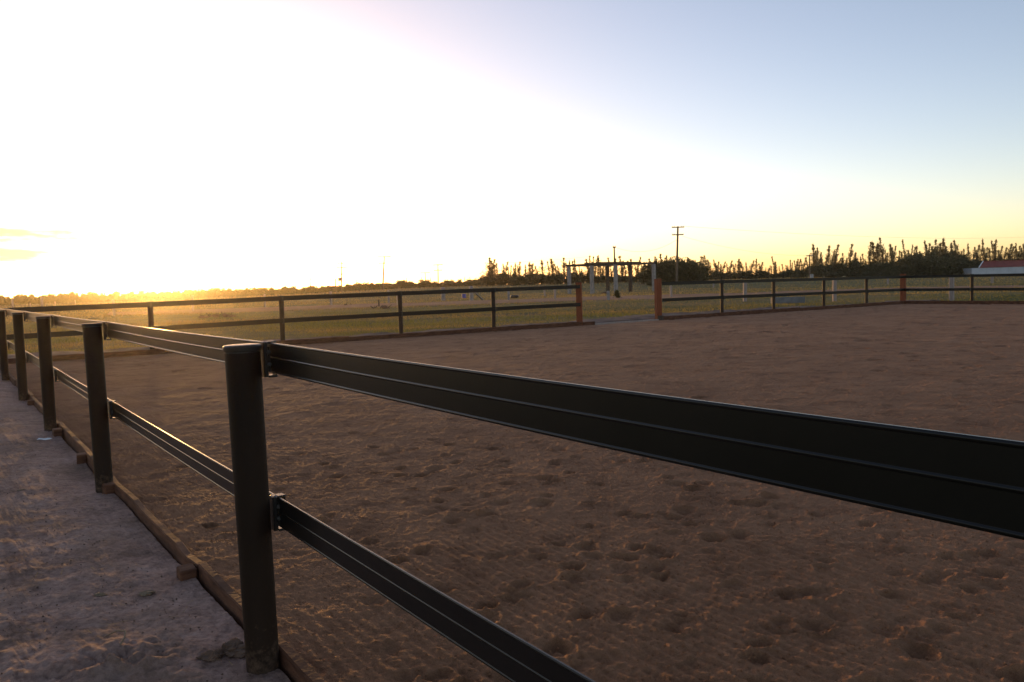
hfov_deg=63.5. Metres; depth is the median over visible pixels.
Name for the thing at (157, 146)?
sky
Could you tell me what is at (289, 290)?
orchard tree
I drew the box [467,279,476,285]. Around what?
orchard tree
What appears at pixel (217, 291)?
orchard tree
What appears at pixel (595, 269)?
pine tree
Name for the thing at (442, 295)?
field post
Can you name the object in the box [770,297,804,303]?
water trough
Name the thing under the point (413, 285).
orchard tree
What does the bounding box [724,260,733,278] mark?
pine tree
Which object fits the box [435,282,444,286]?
orchard tree
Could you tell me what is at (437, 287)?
straw grass
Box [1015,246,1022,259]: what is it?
pine tree
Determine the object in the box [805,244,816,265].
pine tree
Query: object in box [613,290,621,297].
shrub
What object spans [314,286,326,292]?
orchard tree
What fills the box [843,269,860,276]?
dense tree
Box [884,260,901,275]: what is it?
dense tree
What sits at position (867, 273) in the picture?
dense tree
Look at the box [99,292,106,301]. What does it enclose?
orchard tree
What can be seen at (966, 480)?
rail fence
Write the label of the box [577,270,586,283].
bushy tree
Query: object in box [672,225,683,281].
power pole
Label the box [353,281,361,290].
orchard tree
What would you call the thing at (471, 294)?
field post
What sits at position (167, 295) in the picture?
orchard tree
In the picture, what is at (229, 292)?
orchard tree
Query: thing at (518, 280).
bushy tree
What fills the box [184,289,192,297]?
orchard tree
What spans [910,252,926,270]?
dense tree
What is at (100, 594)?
clod
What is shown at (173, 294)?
orchard tree
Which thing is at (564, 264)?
pine tree
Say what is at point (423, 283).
orchard tree
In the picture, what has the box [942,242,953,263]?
pine tree
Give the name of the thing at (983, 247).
pine tree
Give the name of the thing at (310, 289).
orchard tree
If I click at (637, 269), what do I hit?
pine tree
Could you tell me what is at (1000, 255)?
pine tree
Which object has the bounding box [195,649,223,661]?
clod
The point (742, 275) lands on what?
bushy tree
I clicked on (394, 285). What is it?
orchard tree
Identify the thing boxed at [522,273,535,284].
bushy tree
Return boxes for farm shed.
[963,260,1023,273]
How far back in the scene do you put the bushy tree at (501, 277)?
198.32 m
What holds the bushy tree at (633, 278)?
on the ground at (226, 331)
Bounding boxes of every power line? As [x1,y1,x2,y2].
[683,236,808,255]
[686,226,1016,237]
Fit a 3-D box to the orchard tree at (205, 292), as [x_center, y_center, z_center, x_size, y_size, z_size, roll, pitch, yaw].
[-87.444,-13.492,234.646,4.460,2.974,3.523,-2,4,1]
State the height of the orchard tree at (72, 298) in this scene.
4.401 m
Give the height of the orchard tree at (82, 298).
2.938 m
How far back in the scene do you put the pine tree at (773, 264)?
205.16 m
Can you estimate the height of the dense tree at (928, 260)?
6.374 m
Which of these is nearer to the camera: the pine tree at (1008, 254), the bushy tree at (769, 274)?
the bushy tree at (769, 274)
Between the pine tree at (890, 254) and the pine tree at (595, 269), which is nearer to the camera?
the pine tree at (595, 269)
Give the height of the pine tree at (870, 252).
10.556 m
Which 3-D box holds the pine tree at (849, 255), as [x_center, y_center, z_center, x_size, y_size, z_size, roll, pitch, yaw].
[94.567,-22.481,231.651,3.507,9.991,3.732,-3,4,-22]
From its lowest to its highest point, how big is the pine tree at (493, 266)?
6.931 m
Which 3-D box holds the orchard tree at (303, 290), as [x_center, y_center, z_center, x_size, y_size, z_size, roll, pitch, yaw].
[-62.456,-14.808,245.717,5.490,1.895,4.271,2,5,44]
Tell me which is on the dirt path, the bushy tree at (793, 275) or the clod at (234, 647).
the clod at (234, 647)
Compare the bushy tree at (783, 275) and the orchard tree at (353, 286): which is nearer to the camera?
the bushy tree at (783, 275)
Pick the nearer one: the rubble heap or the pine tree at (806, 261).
the rubble heap
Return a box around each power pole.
[336,261,346,291]
[378,256,390,289]
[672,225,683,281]
[809,255,812,277]
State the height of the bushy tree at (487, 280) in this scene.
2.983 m
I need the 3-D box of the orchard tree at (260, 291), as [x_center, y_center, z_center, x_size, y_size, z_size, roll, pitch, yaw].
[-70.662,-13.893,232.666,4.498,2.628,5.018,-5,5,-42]
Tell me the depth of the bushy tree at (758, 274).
199.77 m
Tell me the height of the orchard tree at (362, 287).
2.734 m
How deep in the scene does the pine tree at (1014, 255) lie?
228.90 m
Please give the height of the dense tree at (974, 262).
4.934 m
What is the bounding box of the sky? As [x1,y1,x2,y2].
[0,0,1023,298]
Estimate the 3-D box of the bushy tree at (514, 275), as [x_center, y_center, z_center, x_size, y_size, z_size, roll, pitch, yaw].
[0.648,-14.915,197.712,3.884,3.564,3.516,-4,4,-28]
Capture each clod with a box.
[94,592,107,596]
[138,590,155,595]
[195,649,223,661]
[216,637,244,657]
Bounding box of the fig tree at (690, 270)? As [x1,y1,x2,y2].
[635,256,709,283]
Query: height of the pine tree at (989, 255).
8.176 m
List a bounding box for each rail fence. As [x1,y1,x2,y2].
[0,308,1023,681]
[3,282,594,363]
[654,274,905,319]
[904,273,1023,304]
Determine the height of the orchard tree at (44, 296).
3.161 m
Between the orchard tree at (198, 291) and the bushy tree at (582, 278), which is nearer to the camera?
the bushy tree at (582, 278)
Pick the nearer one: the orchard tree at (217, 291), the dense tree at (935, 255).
the dense tree at (935, 255)
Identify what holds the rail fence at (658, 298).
on the ground at (226, 331)
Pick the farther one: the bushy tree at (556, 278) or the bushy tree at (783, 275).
the bushy tree at (783, 275)
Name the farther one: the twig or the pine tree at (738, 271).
the pine tree at (738, 271)
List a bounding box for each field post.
[441,287,444,300]
[469,286,483,299]
[743,283,746,301]
[832,280,836,300]
[949,277,953,300]
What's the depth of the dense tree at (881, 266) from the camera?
223.94 m
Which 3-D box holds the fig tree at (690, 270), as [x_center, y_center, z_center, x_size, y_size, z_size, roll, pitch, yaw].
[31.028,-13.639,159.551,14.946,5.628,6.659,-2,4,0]
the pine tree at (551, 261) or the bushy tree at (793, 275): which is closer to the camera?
the bushy tree at (793, 275)
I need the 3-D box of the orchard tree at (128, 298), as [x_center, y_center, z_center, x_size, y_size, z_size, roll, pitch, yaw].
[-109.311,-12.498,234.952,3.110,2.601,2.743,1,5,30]
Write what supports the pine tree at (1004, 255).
on the ground at (226, 331)
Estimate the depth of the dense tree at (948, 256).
224.01 m
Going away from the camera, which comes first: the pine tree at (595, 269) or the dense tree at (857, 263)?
the pine tree at (595, 269)
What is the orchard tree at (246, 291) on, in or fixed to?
on the ground at (226, 331)
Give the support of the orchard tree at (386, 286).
on the ground at (226, 331)
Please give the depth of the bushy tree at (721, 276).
195.90 m
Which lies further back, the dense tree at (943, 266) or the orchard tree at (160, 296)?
the orchard tree at (160, 296)
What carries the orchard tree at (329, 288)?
on the ground at (226, 331)
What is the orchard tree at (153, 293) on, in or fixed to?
on the ground at (226, 331)
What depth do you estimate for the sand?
5.37 m
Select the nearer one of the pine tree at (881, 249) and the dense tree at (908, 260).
the dense tree at (908, 260)
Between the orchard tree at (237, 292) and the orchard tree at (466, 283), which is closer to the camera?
the orchard tree at (237, 292)
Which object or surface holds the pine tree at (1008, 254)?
on the ground at (226, 331)
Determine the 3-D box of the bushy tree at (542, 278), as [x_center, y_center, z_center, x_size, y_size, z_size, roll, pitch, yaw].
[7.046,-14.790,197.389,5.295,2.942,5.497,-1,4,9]
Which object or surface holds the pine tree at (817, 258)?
on the ground at (226, 331)
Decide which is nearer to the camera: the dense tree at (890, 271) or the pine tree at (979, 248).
the dense tree at (890, 271)
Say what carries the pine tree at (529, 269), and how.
on the ground at (226, 331)
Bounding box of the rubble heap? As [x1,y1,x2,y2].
[198,312,235,317]
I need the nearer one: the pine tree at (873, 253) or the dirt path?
the dirt path
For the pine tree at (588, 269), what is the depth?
195.71 m
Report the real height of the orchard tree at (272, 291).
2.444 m
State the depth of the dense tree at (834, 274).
219.88 m
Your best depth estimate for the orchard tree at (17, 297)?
236.25 m
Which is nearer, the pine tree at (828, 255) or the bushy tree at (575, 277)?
the bushy tree at (575, 277)
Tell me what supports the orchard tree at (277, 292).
on the ground at (226, 331)
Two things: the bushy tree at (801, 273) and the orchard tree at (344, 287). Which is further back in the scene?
the orchard tree at (344, 287)
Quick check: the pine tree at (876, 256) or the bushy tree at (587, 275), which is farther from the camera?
the pine tree at (876, 256)
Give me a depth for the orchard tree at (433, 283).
243.56 m
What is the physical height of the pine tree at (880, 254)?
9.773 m
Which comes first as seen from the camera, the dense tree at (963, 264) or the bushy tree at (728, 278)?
the bushy tree at (728, 278)
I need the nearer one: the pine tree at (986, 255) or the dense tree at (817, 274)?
the dense tree at (817, 274)
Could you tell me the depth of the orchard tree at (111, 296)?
233.09 m
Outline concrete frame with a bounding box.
[566,262,655,293]
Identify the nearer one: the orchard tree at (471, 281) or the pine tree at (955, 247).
the pine tree at (955, 247)
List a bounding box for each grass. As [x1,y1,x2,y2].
[3,276,1023,321]
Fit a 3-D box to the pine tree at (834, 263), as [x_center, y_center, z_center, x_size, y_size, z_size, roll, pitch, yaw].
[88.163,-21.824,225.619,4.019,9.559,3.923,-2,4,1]
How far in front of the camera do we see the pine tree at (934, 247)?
228.34 m
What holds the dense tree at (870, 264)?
on the ground at (226, 331)
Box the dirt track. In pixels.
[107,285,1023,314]
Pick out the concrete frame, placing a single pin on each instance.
(615, 265)
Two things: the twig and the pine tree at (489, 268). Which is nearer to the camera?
the twig
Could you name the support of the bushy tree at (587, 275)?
on the ground at (226, 331)
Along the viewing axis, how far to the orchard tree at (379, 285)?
243.36 m
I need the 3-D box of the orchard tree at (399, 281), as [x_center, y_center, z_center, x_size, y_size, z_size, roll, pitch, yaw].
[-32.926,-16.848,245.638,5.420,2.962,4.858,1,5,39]
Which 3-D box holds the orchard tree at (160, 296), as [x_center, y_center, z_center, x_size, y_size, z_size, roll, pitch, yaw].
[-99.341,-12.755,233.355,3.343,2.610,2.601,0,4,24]
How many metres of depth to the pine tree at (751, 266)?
205.90 m
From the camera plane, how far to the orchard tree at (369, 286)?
242.43 m
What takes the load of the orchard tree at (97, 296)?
on the ground at (226, 331)
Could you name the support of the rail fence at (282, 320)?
on the ground at (226, 331)
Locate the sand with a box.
[8,304,1023,681]
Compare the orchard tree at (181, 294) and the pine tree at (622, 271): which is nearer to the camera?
the pine tree at (622, 271)
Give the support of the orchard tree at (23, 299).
on the ground at (226, 331)
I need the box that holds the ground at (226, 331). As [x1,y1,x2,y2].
[0,276,1023,353]
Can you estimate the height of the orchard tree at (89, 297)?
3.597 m
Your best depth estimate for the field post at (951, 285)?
40.90 m
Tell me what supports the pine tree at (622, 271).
on the ground at (226, 331)
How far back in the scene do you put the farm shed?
213.90 m
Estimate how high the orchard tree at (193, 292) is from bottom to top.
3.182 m
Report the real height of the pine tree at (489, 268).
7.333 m
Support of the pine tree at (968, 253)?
on the ground at (226, 331)
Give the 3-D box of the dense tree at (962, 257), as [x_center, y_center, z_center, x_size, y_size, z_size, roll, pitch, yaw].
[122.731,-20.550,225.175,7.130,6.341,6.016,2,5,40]
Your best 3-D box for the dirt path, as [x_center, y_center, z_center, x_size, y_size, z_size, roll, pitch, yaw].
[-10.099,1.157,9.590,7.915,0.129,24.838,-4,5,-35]
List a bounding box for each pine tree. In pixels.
[481,257,495,276]
[487,259,495,275]
[525,262,532,273]
[537,260,545,274]
[549,258,555,274]
[559,257,566,283]
[584,259,589,282]
[594,255,598,282]
[618,256,624,282]
[635,256,640,274]
[703,255,710,271]
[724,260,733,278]
[733,258,740,277]
[748,260,754,271]
[752,258,759,272]
[771,256,776,273]
[804,257,808,277]
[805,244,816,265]
[812,247,820,265]
[824,245,831,263]
[828,244,843,272]
[843,244,853,264]
[864,242,875,263]
[870,240,876,261]
[873,243,885,262]
[875,242,881,264]
[879,238,889,262]
[887,244,895,265]
[901,239,906,254]
[933,239,938,253]
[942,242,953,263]
[951,240,958,274]
[966,244,972,260]
[975,244,980,260]
[980,239,985,260]
[983,247,989,259]
[987,248,993,260]
[991,239,999,260]
[995,245,1004,260]
[1002,247,1007,259]
[1005,244,1014,259]
[1012,243,1016,258]
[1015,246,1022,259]
[1020,244,1023,259]
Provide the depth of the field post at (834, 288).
45.54 m
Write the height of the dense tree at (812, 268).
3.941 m
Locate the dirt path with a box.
[0,370,290,681]
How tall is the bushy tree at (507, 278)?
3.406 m
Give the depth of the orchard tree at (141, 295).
233.40 m
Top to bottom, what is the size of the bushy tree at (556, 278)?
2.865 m
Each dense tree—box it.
[804,264,816,277]
[807,272,825,277]
[812,262,831,275]
[824,272,845,277]
[829,262,853,275]
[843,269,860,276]
[844,261,859,276]
[847,258,864,270]
[855,263,876,273]
[858,271,880,276]
[867,262,876,270]
[872,261,897,273]
[877,267,898,275]
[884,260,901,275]
[894,256,908,274]
[900,252,914,273]
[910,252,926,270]
[915,255,934,274]
[926,248,949,271]
[928,257,958,274]
[938,249,961,274]
[953,255,968,274]
[953,260,972,274]
[967,259,980,266]
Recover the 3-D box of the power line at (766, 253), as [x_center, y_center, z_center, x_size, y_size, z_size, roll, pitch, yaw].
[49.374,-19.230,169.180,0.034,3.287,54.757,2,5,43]
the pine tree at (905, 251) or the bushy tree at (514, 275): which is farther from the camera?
the pine tree at (905, 251)
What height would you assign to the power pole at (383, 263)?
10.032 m
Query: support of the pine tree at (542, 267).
on the ground at (226, 331)
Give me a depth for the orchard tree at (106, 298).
234.10 m
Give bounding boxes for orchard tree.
[3,296,17,305]
[14,293,24,304]
[19,293,28,304]
[29,294,39,304]
[38,294,48,303]
[44,291,54,303]
[55,294,62,303]
[59,292,70,303]
[67,289,76,302]
[77,293,86,302]
[86,291,95,302]
[92,291,101,301]
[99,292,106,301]
[103,293,110,301]
[107,292,119,300]
[117,292,126,300]
[124,292,132,300]
[131,293,142,300]
[137,290,146,299]
[144,290,152,299]
[150,291,158,299]
[152,291,164,299]
[157,291,170,299]
[170,290,178,298]
[179,291,186,298]
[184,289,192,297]
[190,289,196,297]
[194,289,203,298]
[199,289,210,297]
[212,286,224,297]
[222,288,234,296]
[233,289,240,296]
[241,287,252,296]
[248,287,256,295]
[253,288,268,295]
[269,288,275,294]
[274,288,282,294]
[283,286,293,294]
[291,286,300,294]
[301,288,307,293]
[307,285,315,293]
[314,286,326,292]
[325,285,336,291]
[338,285,350,291]
[351,283,359,290]
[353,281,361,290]
[359,282,371,290]
[364,283,374,289]
[375,283,381,289]
[384,282,392,288]
[391,283,401,288]
[395,279,406,288]
[408,282,420,287]
[416,279,430,287]
[429,281,439,286]
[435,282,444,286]
[447,281,458,286]
[458,281,471,285]
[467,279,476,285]
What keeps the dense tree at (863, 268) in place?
on the ground at (226, 331)
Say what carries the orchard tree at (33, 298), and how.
on the ground at (226, 331)
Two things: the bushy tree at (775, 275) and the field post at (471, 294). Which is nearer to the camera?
the field post at (471, 294)
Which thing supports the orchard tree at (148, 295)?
on the ground at (226, 331)
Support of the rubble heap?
on the ground at (226, 331)
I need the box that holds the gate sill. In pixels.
[595,319,658,324]
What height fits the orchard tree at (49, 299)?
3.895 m
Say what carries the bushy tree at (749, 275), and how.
on the ground at (226, 331)
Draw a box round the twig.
[105,630,125,644]
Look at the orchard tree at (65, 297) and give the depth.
232.13 m
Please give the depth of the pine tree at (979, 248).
232.82 m
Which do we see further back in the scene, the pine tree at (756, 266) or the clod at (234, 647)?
the pine tree at (756, 266)
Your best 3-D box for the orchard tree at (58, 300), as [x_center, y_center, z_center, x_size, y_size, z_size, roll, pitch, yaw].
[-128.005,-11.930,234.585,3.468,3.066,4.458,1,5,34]
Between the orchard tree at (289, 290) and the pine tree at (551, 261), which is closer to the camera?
the pine tree at (551, 261)
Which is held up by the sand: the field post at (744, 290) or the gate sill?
the gate sill
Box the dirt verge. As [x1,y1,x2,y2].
[8,300,938,358]
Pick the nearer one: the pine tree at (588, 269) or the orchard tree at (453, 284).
the pine tree at (588, 269)
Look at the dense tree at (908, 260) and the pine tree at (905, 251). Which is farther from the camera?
the pine tree at (905, 251)
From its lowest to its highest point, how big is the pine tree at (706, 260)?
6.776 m
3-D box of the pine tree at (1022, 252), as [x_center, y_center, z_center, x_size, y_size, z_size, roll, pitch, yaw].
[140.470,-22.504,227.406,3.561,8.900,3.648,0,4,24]
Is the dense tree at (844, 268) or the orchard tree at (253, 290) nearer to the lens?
the dense tree at (844, 268)
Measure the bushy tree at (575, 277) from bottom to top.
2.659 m
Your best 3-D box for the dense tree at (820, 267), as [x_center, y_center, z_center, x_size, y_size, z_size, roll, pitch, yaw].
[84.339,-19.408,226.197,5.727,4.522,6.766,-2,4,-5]
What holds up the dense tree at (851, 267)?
on the ground at (226, 331)
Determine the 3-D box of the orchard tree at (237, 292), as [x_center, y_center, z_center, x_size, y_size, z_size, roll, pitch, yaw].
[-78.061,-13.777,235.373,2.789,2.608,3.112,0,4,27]
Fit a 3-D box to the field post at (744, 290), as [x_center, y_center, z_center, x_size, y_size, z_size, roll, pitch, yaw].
[14.006,-2.833,49.707,0.219,1.512,0.202,-2,4,-5]
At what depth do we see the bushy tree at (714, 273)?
199.79 m
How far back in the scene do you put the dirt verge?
29.18 m
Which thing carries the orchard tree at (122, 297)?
on the ground at (226, 331)
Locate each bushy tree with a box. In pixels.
[476,274,496,285]
[496,273,508,285]
[502,273,511,284]
[507,272,517,283]
[510,275,529,284]
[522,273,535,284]
[533,273,550,284]
[548,273,564,283]
[571,273,581,283]
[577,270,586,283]
[582,273,594,282]
[594,275,604,282]
[625,276,637,281]
[709,270,717,279]
[713,273,727,279]
[724,272,734,279]
[736,270,747,278]
[742,270,755,278]
[752,270,773,278]
[762,271,772,278]
[770,273,781,278]
[778,271,790,277]
[783,269,798,277]
[797,270,808,277]
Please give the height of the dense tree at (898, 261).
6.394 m
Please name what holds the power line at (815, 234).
attached to the power pole at (677, 234)
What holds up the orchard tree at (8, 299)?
on the ground at (226, 331)
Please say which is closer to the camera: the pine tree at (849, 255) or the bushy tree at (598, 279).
the bushy tree at (598, 279)
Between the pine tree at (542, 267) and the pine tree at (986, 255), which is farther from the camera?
the pine tree at (986, 255)
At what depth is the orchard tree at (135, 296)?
233.57 m
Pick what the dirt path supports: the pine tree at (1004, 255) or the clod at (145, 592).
the clod at (145, 592)
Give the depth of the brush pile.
58.71 m
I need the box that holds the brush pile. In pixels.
[371,304,391,308]
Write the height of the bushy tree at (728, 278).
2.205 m
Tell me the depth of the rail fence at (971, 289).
36.47 m
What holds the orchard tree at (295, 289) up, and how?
on the ground at (226, 331)
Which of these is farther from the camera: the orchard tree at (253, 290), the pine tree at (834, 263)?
the orchard tree at (253, 290)
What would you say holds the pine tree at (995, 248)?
on the ground at (226, 331)
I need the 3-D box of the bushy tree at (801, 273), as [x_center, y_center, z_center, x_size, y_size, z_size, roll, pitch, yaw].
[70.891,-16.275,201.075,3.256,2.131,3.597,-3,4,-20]
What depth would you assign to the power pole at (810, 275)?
189.24 m

